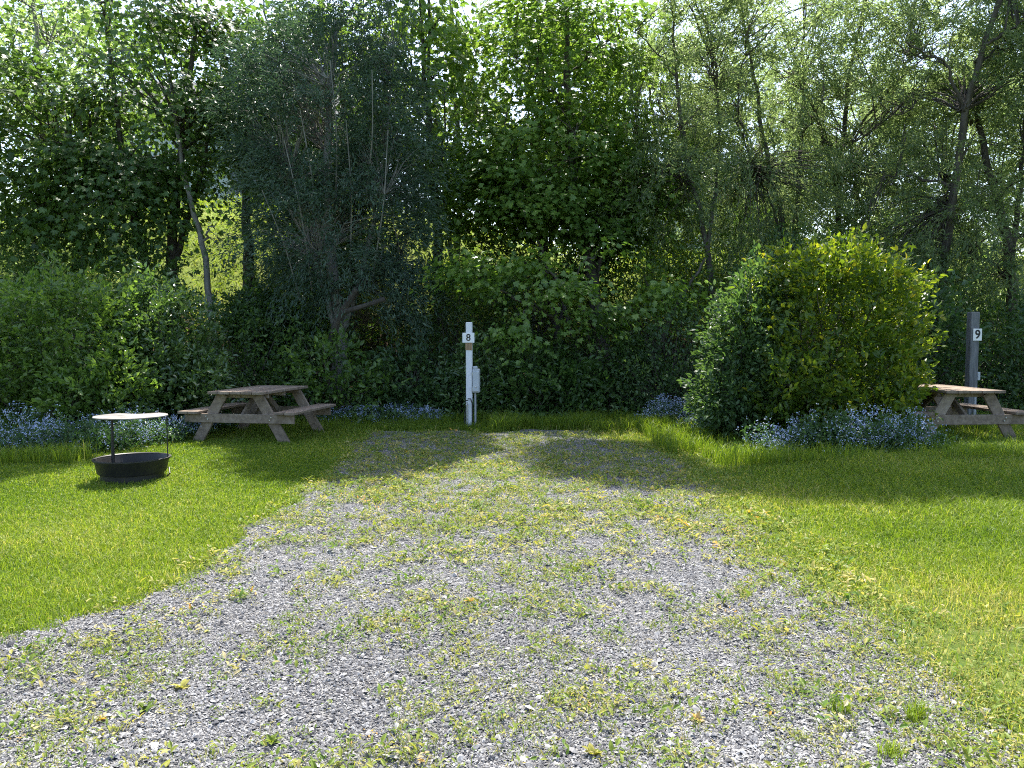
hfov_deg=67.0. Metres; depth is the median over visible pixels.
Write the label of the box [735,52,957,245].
willow tree
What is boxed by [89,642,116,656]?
grass tuft
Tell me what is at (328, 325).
woodland shrub
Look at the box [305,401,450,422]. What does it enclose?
wildflower undergrowth
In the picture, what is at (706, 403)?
lilac shrub
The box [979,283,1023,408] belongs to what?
woodland shrub
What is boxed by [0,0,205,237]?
maple tree
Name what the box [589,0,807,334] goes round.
willow tree
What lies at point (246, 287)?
woodland shrub
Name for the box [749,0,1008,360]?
willow tree
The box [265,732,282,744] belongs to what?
broadleaf weed
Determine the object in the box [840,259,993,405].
woodland shrub
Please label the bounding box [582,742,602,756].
fallen leaf
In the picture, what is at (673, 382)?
woodland shrub
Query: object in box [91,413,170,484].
fire pit
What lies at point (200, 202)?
bank undergrowth
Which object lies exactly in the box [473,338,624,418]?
woodland shrub
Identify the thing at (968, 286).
woodland shrub
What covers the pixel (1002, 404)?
woodland undergrowth
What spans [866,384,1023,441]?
picnic table
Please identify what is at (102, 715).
broadleaf weed
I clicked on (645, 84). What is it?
willow tree
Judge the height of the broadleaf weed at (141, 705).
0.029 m
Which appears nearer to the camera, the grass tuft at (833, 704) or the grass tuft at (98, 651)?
the grass tuft at (833, 704)
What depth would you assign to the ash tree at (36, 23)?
16.95 m
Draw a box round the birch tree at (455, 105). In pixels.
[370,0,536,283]
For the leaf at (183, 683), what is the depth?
3.31 m
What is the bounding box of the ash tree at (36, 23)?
[0,0,160,346]
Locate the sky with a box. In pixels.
[0,0,1023,255]
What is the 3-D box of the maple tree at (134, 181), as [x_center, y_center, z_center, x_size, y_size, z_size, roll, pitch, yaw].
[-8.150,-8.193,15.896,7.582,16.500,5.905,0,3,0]
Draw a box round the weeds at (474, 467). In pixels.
[0,427,1023,767]
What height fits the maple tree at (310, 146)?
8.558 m
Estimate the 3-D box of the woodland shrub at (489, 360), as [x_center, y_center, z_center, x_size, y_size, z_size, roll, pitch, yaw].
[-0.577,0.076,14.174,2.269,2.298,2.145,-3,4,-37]
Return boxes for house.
[104,81,370,209]
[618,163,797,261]
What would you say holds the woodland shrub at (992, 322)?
on the ground at (360, 314)
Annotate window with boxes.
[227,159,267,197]
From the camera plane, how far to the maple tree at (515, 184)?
16.57 m
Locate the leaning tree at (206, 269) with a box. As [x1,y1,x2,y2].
[79,23,263,369]
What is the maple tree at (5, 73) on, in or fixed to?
on the ground at (360, 314)
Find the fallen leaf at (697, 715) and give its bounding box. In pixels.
[690,711,704,721]
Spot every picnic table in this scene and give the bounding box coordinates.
[177,385,335,442]
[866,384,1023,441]
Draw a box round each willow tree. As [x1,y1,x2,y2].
[188,0,477,398]
[575,0,739,297]
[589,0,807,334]
[661,0,894,368]
[662,43,841,276]
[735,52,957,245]
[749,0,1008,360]
[819,0,1023,405]
[847,47,1023,280]
[900,1,1023,401]
[932,53,1023,276]
[960,0,1023,171]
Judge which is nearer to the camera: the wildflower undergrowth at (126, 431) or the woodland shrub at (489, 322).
the wildflower undergrowth at (126, 431)
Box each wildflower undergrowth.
[0,397,238,455]
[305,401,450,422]
[637,393,721,429]
[733,403,961,454]
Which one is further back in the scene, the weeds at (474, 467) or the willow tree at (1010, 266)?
the willow tree at (1010, 266)
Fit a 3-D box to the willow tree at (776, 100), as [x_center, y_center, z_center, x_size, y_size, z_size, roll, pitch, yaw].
[6.636,-6.111,21.716,5.803,6.786,5.633,0,3,0]
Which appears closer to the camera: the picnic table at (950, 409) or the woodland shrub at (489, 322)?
the picnic table at (950, 409)
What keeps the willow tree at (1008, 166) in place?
on the ground at (360, 314)
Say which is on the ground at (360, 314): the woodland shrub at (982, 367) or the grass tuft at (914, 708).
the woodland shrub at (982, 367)
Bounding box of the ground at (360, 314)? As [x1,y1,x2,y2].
[0,208,1023,767]
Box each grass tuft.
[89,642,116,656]
[820,690,860,713]
[869,733,923,761]
[892,692,945,725]
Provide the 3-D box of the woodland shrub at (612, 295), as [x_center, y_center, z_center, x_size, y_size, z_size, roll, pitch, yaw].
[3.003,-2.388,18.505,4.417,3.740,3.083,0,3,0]
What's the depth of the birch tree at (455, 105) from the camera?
19.73 m
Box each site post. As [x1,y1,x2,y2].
[462,322,479,424]
[964,312,981,414]
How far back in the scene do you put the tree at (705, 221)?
30.86 m
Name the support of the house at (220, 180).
on the ground at (360, 314)
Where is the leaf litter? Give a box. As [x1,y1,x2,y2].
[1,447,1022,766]
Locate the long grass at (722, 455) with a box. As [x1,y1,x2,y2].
[0,405,1023,467]
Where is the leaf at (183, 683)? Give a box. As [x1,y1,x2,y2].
[170,679,189,688]
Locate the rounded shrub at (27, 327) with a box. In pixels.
[0,248,180,436]
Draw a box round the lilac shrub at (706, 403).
[676,239,804,439]
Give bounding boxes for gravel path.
[0,429,1017,767]
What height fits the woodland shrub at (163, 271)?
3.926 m
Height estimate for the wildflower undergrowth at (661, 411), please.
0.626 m
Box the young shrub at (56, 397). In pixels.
[31,359,100,438]
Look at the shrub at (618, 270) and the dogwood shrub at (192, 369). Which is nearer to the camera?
the dogwood shrub at (192, 369)
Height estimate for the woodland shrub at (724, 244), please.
4.228 m
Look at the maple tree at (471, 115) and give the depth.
19.86 m
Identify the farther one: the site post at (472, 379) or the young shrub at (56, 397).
the site post at (472, 379)
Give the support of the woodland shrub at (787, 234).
on the ground at (360, 314)
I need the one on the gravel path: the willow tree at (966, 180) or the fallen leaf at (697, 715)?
the fallen leaf at (697, 715)
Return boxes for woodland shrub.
[0,210,92,391]
[0,218,202,392]
[173,285,326,413]
[209,271,322,395]
[214,257,370,401]
[235,314,412,423]
[349,332,480,417]
[370,235,548,391]
[418,326,539,417]
[450,219,626,336]
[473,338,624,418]
[534,298,693,414]
[546,217,727,347]
[586,291,733,414]
[605,236,748,398]
[645,198,826,344]
[692,220,891,400]
[758,200,917,350]
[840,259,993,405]
[869,199,1018,356]
[919,283,1023,404]
[948,190,1023,354]
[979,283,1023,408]
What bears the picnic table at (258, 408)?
on the ground at (360, 314)
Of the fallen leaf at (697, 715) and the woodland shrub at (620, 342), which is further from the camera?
the woodland shrub at (620, 342)
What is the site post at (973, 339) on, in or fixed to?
on the ground at (360, 314)
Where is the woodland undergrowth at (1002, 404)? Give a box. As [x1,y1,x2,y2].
[0,312,1023,423]
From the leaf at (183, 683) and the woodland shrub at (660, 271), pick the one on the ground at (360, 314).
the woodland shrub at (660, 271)
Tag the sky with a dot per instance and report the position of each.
(468, 8)
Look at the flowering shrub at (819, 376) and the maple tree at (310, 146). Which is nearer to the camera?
the flowering shrub at (819, 376)
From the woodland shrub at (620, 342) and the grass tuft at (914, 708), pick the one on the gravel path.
the grass tuft at (914, 708)
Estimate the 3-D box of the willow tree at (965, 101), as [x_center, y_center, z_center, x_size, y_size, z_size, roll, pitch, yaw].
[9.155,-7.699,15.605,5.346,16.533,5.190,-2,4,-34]
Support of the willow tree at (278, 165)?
on the ground at (360, 314)
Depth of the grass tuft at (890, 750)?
2.76 m
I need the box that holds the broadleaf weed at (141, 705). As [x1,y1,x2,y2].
[137,701,154,712]
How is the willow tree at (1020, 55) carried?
on the ground at (360, 314)
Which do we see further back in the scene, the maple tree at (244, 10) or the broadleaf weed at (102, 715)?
the maple tree at (244, 10)
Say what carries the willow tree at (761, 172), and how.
on the ground at (360, 314)
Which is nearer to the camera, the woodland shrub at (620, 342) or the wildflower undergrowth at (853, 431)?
the wildflower undergrowth at (853, 431)
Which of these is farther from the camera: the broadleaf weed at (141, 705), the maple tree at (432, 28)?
the maple tree at (432, 28)
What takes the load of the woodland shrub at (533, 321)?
on the ground at (360, 314)
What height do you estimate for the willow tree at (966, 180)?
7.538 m
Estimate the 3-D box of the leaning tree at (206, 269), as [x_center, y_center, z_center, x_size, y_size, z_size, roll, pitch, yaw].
[-6.484,-3.398,15.763,3.690,7.684,2.762,2,4,25]
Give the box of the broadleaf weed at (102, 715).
[95,712,108,721]
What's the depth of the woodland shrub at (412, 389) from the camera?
13.97 m
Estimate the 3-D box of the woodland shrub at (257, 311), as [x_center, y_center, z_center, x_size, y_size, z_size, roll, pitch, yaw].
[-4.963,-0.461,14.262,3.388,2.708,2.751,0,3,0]
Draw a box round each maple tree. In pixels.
[0,0,77,268]
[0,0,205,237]
[0,0,300,333]
[155,0,358,304]
[224,0,452,316]
[318,0,535,332]
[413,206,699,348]
[421,0,726,371]
[424,0,656,290]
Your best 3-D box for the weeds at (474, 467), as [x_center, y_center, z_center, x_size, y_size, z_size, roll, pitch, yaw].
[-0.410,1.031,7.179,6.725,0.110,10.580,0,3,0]
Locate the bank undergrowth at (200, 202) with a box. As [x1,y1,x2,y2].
[0,192,1023,365]
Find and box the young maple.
[402,236,712,409]
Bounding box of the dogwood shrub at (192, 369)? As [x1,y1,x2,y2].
[77,257,249,434]
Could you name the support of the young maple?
on the ground at (360, 314)
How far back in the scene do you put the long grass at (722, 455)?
10.22 m
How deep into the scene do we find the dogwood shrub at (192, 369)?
12.21 m
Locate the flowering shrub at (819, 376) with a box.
[694,222,952,443]
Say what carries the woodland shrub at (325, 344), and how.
on the ground at (360, 314)
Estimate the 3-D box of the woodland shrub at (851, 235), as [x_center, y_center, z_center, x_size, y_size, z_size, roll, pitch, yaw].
[7.952,-2.508,18.668,4.650,3.888,3.211,0,3,0]
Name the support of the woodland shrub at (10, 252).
on the ground at (360, 314)
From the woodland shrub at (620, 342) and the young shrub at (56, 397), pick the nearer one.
the young shrub at (56, 397)
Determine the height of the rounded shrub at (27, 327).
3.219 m

